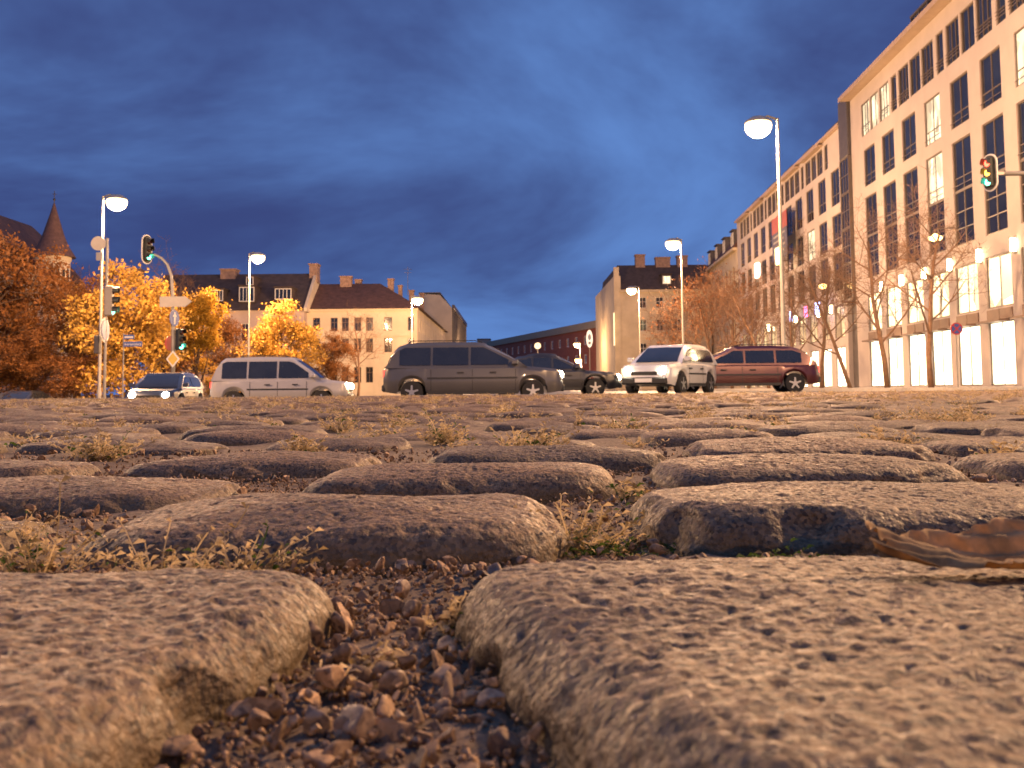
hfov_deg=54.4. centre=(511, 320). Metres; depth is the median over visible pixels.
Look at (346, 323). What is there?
window
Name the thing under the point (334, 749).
pebble
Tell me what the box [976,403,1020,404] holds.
cobblestone
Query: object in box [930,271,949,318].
window
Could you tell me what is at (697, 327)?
russet tree
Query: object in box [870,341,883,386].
shop window
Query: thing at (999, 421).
cobblestone
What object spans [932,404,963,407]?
cobblestone
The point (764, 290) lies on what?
window
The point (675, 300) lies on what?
window
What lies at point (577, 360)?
street lamp
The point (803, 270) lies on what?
window
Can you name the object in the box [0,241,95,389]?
autumn tree
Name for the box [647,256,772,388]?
russet tree
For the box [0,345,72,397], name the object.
autumn bush
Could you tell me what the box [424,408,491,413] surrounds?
cobblestone
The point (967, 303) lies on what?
window
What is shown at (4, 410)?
cobblestone
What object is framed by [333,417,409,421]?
cobblestone
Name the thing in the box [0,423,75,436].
cobblestone
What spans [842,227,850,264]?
window
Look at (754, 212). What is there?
window
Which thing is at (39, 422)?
cobblestone
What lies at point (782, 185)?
window
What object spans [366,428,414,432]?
cobblestone
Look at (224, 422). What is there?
cobblestone
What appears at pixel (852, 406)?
cobblestone
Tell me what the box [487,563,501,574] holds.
pebble
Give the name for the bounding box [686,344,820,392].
car
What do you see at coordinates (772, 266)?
window
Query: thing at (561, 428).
cobblestone
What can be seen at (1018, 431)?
cobblestone
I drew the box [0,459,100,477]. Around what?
cobblestone
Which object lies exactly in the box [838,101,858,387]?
stair bay
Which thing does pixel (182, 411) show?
cobblestone
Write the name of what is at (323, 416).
cobblestone
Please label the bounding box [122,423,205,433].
cobblestone
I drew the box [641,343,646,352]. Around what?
window
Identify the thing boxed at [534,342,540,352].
globe clock
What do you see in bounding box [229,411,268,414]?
cobblestone
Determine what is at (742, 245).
window
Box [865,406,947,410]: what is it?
cobblestone
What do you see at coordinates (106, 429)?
cobblestone
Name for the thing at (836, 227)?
window
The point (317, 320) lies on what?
window
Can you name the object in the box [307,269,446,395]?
corner house
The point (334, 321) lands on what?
window
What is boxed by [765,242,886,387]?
bare tree
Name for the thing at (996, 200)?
window
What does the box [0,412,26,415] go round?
cobblestone
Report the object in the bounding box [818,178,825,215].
window
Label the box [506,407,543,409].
cobblestone
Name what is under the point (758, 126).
street lamp
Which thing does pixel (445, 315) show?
modern block
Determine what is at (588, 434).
cobblestone
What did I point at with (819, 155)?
window
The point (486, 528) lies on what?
cobblestone
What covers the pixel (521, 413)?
cobblestone
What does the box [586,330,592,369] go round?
oval sign
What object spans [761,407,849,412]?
cobblestone
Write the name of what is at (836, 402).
cobblestone
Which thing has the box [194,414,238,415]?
cobblestone
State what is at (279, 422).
cobblestone
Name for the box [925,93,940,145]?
window
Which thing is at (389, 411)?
cobblestone
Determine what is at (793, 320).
window
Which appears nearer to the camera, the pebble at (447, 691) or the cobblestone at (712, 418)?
the pebble at (447, 691)
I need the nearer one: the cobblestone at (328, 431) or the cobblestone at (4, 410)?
the cobblestone at (328, 431)
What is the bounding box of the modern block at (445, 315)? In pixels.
[419,292,466,394]
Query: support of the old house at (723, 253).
on the ground at (108, 396)
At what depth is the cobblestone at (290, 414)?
2.61 m
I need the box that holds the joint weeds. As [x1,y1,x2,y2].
[0,388,1023,448]
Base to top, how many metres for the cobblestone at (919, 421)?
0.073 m
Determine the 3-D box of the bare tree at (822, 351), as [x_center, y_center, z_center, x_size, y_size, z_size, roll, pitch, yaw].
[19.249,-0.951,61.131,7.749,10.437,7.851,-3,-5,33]
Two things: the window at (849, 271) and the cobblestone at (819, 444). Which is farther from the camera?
the window at (849, 271)
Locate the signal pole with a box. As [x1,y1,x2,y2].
[91,236,120,397]
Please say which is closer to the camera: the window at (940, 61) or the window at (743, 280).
the window at (940, 61)
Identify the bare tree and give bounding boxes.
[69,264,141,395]
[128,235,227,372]
[335,301,389,395]
[696,265,794,387]
[701,264,789,388]
[745,257,838,349]
[753,217,891,387]
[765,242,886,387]
[802,196,951,387]
[844,165,1000,387]
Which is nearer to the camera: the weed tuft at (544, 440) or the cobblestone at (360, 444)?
the weed tuft at (544, 440)
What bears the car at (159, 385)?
on the road
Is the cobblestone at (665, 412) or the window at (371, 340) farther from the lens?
the window at (371, 340)
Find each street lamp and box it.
[97,194,127,397]
[247,252,264,356]
[411,295,422,380]
[574,341,580,390]
[575,358,581,367]
[626,286,641,390]
[665,237,683,344]
[744,115,786,374]
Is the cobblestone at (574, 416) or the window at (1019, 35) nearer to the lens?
the cobblestone at (574, 416)
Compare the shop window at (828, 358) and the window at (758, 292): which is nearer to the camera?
the shop window at (828, 358)
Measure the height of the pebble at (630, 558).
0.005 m
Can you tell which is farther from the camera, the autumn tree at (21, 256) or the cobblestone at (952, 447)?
the autumn tree at (21, 256)
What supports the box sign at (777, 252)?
attached to the office building at (810, 184)
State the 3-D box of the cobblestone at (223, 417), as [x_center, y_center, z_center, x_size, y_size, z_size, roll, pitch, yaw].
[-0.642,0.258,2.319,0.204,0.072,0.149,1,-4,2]
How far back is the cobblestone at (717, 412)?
2.39 m
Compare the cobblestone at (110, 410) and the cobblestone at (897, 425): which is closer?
the cobblestone at (897, 425)
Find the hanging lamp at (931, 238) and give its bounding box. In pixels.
[929,227,952,241]
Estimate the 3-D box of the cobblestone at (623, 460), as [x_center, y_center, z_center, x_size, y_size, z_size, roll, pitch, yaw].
[0.030,0.148,0.894,0.225,0.073,0.146,0,-4,1]
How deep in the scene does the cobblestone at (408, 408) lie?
3.50 m
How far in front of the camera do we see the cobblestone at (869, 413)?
2.04 m
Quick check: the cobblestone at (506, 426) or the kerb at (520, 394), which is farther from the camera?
the kerb at (520, 394)
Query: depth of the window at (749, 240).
109.14 m
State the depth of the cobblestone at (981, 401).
3.55 m
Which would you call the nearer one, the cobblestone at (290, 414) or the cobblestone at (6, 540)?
the cobblestone at (6, 540)
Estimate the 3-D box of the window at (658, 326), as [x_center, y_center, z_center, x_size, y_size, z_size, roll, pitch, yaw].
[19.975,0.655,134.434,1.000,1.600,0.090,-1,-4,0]
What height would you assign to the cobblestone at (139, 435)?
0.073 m
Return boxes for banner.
[772,209,797,261]
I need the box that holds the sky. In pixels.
[0,0,924,394]
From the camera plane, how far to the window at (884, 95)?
63.77 m
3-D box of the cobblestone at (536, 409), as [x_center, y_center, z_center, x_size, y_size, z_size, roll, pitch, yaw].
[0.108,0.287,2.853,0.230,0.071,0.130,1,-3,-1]
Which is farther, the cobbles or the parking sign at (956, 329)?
the parking sign at (956, 329)
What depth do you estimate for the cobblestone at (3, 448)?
1.15 m
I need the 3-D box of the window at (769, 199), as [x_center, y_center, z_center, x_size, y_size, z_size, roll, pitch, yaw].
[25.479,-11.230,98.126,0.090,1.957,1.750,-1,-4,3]
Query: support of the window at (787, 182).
in the office building at (810, 184)
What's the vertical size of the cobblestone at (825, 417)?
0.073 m
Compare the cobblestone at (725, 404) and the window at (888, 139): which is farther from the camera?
the window at (888, 139)
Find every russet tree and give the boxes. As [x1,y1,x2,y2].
[638,297,697,389]
[643,290,729,345]
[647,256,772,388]
[689,264,776,388]
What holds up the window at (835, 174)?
in the office building at (810, 184)
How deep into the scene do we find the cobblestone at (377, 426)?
1.80 m
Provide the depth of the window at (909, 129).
59.37 m
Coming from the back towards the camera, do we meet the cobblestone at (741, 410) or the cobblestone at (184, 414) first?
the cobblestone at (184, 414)
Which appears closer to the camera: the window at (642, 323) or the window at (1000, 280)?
the window at (1000, 280)
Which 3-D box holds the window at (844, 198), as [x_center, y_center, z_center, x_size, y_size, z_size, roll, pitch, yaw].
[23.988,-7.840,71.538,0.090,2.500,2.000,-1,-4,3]
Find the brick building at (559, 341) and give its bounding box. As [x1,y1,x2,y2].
[487,320,595,378]
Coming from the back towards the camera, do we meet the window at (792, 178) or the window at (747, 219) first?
the window at (747, 219)
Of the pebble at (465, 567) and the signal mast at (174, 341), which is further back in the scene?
the signal mast at (174, 341)
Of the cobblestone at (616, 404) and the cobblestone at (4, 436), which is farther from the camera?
the cobblestone at (616, 404)
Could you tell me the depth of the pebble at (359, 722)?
0.21 m
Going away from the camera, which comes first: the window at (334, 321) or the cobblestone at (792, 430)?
the cobblestone at (792, 430)
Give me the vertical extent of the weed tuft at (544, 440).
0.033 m
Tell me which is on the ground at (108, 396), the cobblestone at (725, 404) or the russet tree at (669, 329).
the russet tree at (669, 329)
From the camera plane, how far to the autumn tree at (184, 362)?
80.60 m
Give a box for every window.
[241,323,247,340]
[313,318,319,330]
[331,318,337,330]
[342,318,348,330]
[354,317,360,330]
[354,338,360,351]
[354,367,360,382]
[366,317,372,330]
[366,338,372,351]
[366,367,372,382]
[384,317,391,330]
[384,338,391,351]
[408,317,413,330]
[640,297,645,307]
[640,319,646,330]
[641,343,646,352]
[656,297,662,307]
[656,319,663,330]
[673,297,679,306]
[674,319,680,330]
[740,221,742,238]
[741,243,744,266]
[742,273,745,294]
[743,219,745,236]
[746,216,748,233]
[747,237,750,262]
[748,268,751,290]
[753,210,755,228]
[754,232,757,257]
[756,292,759,316]
[757,207,759,225]
[760,203,763,222]
[761,226,765,253]
[762,259,766,284]
[763,289,767,316]
[764,328,768,345]
[765,200,766,219]
[768,196,771,216]
[769,221,771,248]
[770,255,774,280]
[771,285,775,313]
[771,325,776,345]
[772,192,775,212]
[776,189,777,209]
[781,185,783,205]
[785,179,788,201]
[787,205,791,236]
[787,242,792,270]
[788,274,794,307]
[789,320,795,345]
[790,175,793,197]
[795,170,799,194]
[796,197,802,229]
[797,236,803,266]
[798,270,804,303]
[799,317,806,344]
[801,167,803,188]
[805,160,810,185]
[807,188,813,222]
[808,229,814,260]
[809,264,815,299]
[810,314,817,342]
[811,155,815,180]
[811,350,819,386]
[817,149,822,175]
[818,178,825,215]
[820,221,827,253]
[821,258,827,295]
[822,310,830,339]
[824,348,831,386]
[825,145,827,169]
[831,167,839,206]
[833,212,841,247]
[834,251,842,291]
[835,306,844,337]
[837,346,846,386]
[840,157,848,195]
[841,191,849,230]
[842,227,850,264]
[843,263,851,299]
[861,99,869,135]
[864,143,875,186]
[866,192,877,235]
[867,233,878,276]
[869,292,881,330]
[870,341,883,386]
[871,91,878,128]
[879,81,888,120]
[882,129,894,174]
[883,180,896,226]
[885,223,898,270]
[887,286,901,327]
[888,336,903,386]
[891,74,896,110]
[898,63,908,105]
[902,112,915,160]
[904,167,918,216]
[906,212,920,262]
[907,278,923,323]
[909,333,926,385]
[910,52,920,96]
[921,40,933,86]
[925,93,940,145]
[926,151,943,205]
[929,199,945,254]
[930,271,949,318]
[932,329,952,385]
[935,31,943,73]
[945,16,959,65]
[950,71,968,129]
[952,134,971,192]
[955,185,974,245]
[956,262,978,314]
[959,324,981,385]
[961,2,974,53]
[975,0,991,40]
[980,46,1001,109]
[983,113,1004,171]
[985,169,1007,235]
[987,251,1012,308]
[989,319,1016,385]
[995,0,1005,23]
[1008,0,1023,12]
[1014,26,1023,86]
[1017,100,1023,160]
[1020,159,1023,222]
[1022,247,1023,281]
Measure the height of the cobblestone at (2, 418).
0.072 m
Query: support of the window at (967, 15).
in the office building at (939, 84)
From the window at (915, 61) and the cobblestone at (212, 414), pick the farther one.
the window at (915, 61)
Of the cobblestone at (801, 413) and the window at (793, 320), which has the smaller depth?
the cobblestone at (801, 413)
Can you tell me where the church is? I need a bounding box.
[0,191,81,397]
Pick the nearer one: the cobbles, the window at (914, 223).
the cobbles
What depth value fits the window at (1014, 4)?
45.54 m
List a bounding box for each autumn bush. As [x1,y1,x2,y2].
[0,323,57,396]
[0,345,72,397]
[27,343,117,398]
[200,366,240,396]
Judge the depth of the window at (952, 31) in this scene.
52.71 m
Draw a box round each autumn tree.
[0,224,67,348]
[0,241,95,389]
[10,271,155,395]
[57,256,200,397]
[124,279,219,383]
[162,316,257,377]
[176,285,231,381]
[227,298,329,368]
[314,328,360,383]
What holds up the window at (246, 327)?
in the old house at (231, 284)
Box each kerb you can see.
[0,390,1013,399]
[671,387,1023,390]
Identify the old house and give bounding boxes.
[130,263,320,395]
[706,229,740,388]
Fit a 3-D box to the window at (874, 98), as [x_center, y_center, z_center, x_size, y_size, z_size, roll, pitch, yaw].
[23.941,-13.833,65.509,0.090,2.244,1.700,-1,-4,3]
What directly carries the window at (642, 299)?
in the corner house at (617, 324)
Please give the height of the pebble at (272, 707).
0.008 m
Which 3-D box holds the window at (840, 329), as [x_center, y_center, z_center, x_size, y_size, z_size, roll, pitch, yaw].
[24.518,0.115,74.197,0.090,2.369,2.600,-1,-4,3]
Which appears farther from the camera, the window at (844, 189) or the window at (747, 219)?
the window at (747, 219)
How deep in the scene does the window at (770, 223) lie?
98.31 m
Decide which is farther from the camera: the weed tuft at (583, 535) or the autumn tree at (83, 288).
the autumn tree at (83, 288)
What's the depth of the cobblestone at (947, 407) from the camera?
2.73 m
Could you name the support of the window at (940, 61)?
in the office building at (939, 84)
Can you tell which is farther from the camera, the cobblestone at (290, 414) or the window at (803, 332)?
the window at (803, 332)
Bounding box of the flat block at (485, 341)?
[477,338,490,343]
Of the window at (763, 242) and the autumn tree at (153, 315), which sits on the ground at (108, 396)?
the autumn tree at (153, 315)
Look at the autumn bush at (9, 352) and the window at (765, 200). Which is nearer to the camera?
the autumn bush at (9, 352)
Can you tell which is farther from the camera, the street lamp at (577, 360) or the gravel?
the street lamp at (577, 360)
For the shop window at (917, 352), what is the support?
in the office building at (939, 84)
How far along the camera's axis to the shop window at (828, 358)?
77.84 m
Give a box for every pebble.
[241,697,282,723]
[303,704,331,737]
[322,740,352,763]
[339,704,374,739]
[378,670,407,696]
[395,579,410,597]
[407,560,414,570]
[441,671,453,703]
[462,564,470,576]
[476,688,505,708]
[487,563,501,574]
[625,556,638,560]
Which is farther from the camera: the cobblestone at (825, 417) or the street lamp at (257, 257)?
the street lamp at (257, 257)
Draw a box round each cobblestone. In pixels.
[0,409,33,411]
[0,411,39,412]
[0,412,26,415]
[0,416,34,420]
[0,417,94,422]
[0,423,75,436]
[0,431,14,440]
[0,443,8,453]
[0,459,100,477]
[0,475,240,520]
[0,521,55,556]
[0,567,334,767]
[1,413,67,417]
[4,421,75,424]
[5,432,169,447]
[14,437,229,455]
[18,412,82,416]
[27,427,160,439]
[38,409,94,412]
[59,422,135,426]
[78,492,570,578]
[85,413,163,419]
[96,416,197,423]
[101,409,120,410]
[112,408,163,412]
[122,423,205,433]
[124,450,381,482]
[132,409,201,413]
[159,413,197,415]
[159,420,269,426]
[178,425,327,439]
[179,406,239,410]
[182,429,337,445]
[194,409,222,412]
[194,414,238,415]
[194,415,227,417]
[198,416,261,418]
[199,417,283,425]
[213,410,263,413]
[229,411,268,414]
[248,410,319,415]
[256,408,291,409]
[262,412,334,417]
[265,409,300,410]
[265,437,410,451]
[267,417,308,424]
[282,425,341,432]
[299,413,387,420]
[300,420,383,424]
[301,462,615,504]
[309,422,395,428]
[325,407,380,411]
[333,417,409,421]
[361,409,423,415]
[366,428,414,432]
[374,428,486,434]
[379,431,528,440]
[386,414,422,417]
[395,408,423,409]
[400,418,480,424]
[407,416,462,418]
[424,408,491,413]
[428,444,666,474]
[432,423,486,427]
[437,407,496,410]
[438,412,469,415]
[446,413,501,417]
[455,555,1023,767]
[461,405,503,408]
[463,417,512,421]
[468,439,596,445]
[484,420,598,431]
[498,411,562,417]
[505,418,535,421]
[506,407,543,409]
[514,408,577,410]
[520,425,600,434]
[523,417,616,425]
[524,404,574,407]
[549,410,599,413]
[549,415,629,418]
[562,412,593,415]
[566,428,655,439]
[576,405,616,410]
[584,411,664,416]
[594,406,649,410]
[600,404,635,405]
[602,409,640,411]
[617,417,679,421]
[622,419,676,428]
[629,481,1023,557]
[635,428,773,446]
[638,404,693,408]
[638,408,693,415]
[645,420,768,429]
[650,453,969,487]
[665,414,710,418]
[669,406,717,409]
[677,417,749,420]
[682,436,935,460]
[683,411,731,414]
[691,409,726,410]
[713,402,761,407]
[713,411,793,420]
[721,409,763,411]
[731,406,778,408]
[755,424,900,436]
[760,401,785,405]
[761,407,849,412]
[764,406,808,409]
[765,421,818,425]
[777,402,824,406]
[778,414,877,420]
[783,404,833,407]
[784,412,821,415]
[796,421,918,428]
[797,431,964,443]
[818,401,855,404]
[818,410,914,418]
[824,404,901,409]
[859,402,912,404]
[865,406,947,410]
[880,414,979,420]
[882,405,954,409]
[884,419,953,423]
[895,409,966,412]
[909,421,1023,435]
[921,436,1023,456]
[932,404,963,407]
[941,399,998,403]
[952,452,1023,481]
[955,406,1017,410]
[971,409,1023,414]
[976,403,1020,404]
[976,420,1023,421]
[981,425,1023,436]
[990,416,1023,420]
[993,405,1023,406]
[1003,401,1023,403]
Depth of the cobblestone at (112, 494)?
0.62 m
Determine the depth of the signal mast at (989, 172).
20.15 m
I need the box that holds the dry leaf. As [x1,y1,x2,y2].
[865,517,1023,569]
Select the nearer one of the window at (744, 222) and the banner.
the banner
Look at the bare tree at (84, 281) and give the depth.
95.80 m
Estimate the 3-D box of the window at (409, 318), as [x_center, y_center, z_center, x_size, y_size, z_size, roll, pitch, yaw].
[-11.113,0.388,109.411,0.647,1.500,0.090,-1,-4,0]
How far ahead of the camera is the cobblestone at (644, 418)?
2.03 m
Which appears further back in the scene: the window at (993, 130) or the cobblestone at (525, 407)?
the window at (993, 130)
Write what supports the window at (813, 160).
in the office building at (810, 184)
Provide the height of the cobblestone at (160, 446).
0.072 m
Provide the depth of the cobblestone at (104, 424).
1.93 m
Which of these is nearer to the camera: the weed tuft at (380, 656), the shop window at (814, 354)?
the weed tuft at (380, 656)
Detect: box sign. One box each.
[754,262,767,278]
[775,247,790,264]
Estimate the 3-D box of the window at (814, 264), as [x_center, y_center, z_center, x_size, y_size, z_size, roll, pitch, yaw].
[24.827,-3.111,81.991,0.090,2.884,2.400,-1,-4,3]
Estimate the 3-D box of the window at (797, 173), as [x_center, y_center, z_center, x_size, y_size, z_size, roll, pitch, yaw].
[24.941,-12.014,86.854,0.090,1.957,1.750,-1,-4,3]
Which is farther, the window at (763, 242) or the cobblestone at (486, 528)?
the window at (763, 242)
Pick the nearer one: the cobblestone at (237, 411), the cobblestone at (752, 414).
the cobblestone at (752, 414)
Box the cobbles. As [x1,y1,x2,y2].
[0,390,1023,410]
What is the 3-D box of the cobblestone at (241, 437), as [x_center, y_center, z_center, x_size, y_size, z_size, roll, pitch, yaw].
[-0.329,0.181,1.314,0.213,0.074,0.136,1,-3,1]
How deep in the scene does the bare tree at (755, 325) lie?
83.75 m
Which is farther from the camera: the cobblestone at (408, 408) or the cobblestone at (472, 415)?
the cobblestone at (408, 408)
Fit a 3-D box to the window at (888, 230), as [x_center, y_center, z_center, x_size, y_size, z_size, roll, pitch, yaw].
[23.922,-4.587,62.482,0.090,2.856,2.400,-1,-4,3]
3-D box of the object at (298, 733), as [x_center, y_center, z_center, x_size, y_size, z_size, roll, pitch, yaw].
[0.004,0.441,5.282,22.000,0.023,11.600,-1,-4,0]
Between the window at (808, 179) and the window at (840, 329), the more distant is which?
the window at (808, 179)
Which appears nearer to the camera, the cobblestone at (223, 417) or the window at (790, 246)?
the cobblestone at (223, 417)
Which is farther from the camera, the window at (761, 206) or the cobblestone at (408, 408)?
the window at (761, 206)
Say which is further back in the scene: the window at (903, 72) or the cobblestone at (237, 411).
the window at (903, 72)
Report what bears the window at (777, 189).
in the office building at (810, 184)
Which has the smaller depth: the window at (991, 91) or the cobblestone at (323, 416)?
the cobblestone at (323, 416)
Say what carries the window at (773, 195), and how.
in the office building at (810, 184)
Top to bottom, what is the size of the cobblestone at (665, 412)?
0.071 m
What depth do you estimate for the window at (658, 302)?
134.63 m
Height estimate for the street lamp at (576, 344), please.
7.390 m
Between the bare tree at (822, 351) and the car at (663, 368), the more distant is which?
the bare tree at (822, 351)
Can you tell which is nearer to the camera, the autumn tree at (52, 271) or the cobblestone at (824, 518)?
the cobblestone at (824, 518)
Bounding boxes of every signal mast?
[141,234,191,372]
[980,154,1023,191]
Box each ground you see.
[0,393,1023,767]
[81,390,721,397]
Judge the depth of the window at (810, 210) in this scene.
82.73 m
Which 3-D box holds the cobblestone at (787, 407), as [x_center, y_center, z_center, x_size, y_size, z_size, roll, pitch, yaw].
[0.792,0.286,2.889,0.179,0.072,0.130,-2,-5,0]
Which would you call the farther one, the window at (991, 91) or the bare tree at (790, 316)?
the bare tree at (790, 316)
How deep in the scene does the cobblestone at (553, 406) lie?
3.33 m
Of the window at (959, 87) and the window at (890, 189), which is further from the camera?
the window at (890, 189)
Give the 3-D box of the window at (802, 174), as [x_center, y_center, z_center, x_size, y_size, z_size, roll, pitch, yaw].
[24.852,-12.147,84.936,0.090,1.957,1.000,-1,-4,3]
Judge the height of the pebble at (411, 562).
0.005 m
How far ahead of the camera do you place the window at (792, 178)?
88.94 m
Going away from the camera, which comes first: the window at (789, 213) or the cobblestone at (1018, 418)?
the cobblestone at (1018, 418)
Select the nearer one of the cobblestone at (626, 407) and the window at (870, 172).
the cobblestone at (626, 407)
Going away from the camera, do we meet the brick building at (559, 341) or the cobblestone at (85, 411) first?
the cobblestone at (85, 411)
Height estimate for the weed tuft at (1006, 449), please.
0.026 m
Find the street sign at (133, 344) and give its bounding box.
[122,333,141,397]
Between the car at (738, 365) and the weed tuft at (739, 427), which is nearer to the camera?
the weed tuft at (739, 427)
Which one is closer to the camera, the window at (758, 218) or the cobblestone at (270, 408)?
the cobblestone at (270, 408)
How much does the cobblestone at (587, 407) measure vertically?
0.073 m
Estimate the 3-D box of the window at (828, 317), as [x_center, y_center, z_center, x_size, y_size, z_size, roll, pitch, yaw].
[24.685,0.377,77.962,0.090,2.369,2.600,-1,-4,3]
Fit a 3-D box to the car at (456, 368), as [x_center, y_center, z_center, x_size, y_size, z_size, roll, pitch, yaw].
[-1.086,1.468,28.468,5.112,1.746,2.120,0,-4,-1]
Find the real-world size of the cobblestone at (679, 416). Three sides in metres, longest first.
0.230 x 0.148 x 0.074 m
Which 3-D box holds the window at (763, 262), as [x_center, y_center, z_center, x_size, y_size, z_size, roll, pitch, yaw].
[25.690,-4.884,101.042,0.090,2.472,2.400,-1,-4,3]
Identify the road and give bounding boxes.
[463,390,843,394]
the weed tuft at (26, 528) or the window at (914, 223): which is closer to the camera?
the weed tuft at (26, 528)
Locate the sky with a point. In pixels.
(506, 156)
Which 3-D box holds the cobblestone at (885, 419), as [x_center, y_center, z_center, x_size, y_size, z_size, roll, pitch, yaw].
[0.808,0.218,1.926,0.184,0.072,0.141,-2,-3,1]
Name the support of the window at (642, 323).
in the corner house at (617, 324)
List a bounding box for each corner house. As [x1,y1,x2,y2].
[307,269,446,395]
[595,254,711,389]
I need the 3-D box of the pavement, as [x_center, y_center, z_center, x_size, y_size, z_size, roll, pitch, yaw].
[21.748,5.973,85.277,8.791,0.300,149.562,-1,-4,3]
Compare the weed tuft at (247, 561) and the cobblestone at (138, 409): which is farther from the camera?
the cobblestone at (138, 409)
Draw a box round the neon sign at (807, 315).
[790,304,830,323]
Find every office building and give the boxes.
[734,121,853,387]
[838,0,1023,387]
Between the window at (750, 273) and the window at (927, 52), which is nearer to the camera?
the window at (927, 52)
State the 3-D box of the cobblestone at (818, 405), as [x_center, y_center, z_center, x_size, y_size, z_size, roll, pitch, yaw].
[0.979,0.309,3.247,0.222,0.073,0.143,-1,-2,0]
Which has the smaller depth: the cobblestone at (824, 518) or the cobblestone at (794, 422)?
the cobblestone at (824, 518)
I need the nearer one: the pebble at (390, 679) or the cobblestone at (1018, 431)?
the pebble at (390, 679)
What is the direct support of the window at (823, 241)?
in the office building at (810, 184)
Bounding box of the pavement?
[722,387,941,388]
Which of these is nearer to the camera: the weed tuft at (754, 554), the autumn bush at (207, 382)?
the weed tuft at (754, 554)
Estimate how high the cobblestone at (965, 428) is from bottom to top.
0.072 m
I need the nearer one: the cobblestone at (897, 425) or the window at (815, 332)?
the cobblestone at (897, 425)
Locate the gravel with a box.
[0,443,1023,767]
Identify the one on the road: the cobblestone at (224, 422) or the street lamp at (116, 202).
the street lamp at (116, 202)
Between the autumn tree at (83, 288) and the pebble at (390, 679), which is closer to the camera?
the pebble at (390, 679)
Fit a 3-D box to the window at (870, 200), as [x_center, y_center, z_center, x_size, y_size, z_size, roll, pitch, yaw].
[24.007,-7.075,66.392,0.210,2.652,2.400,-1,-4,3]
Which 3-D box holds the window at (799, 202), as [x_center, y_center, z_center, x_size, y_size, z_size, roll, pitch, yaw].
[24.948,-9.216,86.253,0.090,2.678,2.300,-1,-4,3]
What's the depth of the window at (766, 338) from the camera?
100.79 m
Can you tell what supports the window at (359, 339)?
in the corner house at (329, 307)
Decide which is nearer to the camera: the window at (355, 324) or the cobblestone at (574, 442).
the cobblestone at (574, 442)
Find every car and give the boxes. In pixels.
[0,390,50,398]
[125,373,203,397]
[209,355,354,396]
[382,340,564,394]
[499,353,621,394]
[621,344,716,392]
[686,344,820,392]
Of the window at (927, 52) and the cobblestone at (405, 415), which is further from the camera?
the window at (927, 52)
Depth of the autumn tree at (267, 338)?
77.14 m
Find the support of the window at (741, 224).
in the office building at (810, 184)
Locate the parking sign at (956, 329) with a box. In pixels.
[950,320,962,386]
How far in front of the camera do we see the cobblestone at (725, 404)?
3.37 m
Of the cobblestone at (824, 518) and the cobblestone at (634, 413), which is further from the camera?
the cobblestone at (634, 413)
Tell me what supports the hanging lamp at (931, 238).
hanging from the office building at (939, 84)
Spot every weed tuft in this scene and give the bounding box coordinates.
[0,475,125,573]
[0,508,67,541]
[48,427,155,460]
[91,502,248,571]
[186,519,327,571]
[277,429,327,451]
[309,639,406,692]
[315,412,370,432]
[409,408,474,444]
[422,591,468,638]
[489,426,568,445]
[513,487,649,553]
[562,531,681,560]
[573,403,585,425]
[590,412,659,428]
[606,473,650,503]
[713,423,757,430]
[736,538,842,557]
[890,402,998,421]
[968,440,1023,454]
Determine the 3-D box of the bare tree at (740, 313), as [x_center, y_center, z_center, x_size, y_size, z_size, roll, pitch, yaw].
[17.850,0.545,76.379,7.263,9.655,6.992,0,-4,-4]
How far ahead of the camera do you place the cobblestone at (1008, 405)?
2.90 m
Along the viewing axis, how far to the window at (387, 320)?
109.40 m

